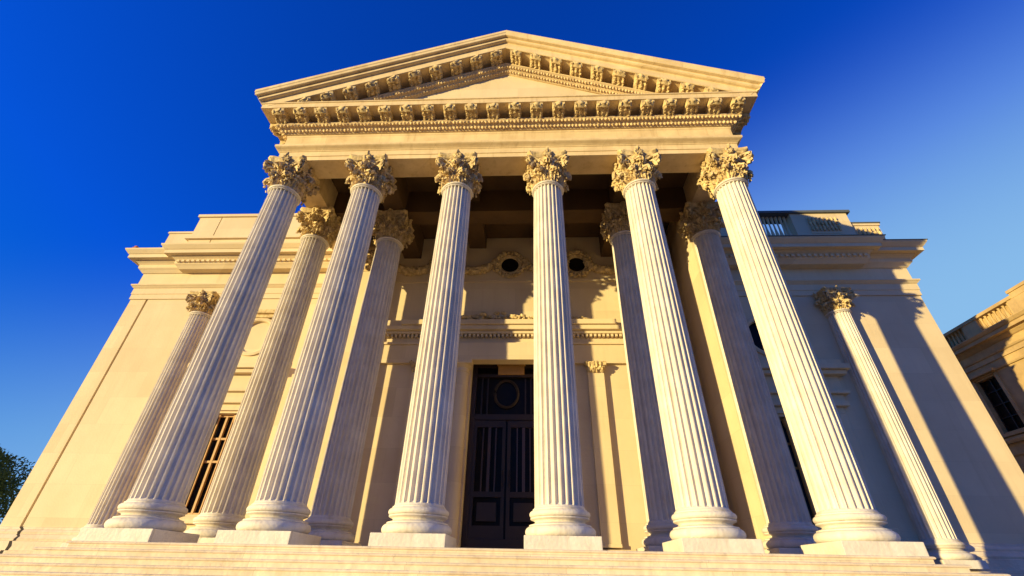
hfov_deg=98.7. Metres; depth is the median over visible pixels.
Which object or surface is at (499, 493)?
door
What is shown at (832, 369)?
window
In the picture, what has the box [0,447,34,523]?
broadleaf tree
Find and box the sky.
[0,0,1023,524]
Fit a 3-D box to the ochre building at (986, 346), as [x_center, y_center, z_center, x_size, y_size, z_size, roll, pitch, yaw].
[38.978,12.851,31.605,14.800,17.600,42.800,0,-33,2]
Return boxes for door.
[460,364,534,548]
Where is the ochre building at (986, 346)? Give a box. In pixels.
[943,280,1023,473]
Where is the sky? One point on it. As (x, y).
(123, 123)
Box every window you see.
[179,359,256,523]
[747,316,765,355]
[759,359,899,534]
[968,367,1023,438]
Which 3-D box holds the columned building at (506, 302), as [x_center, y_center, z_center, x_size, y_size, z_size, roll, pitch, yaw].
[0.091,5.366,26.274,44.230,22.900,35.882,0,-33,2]
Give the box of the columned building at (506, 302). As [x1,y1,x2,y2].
[0,30,1023,575]
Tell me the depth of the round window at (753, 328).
22.06 m
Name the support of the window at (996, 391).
in the ochre building at (986, 346)

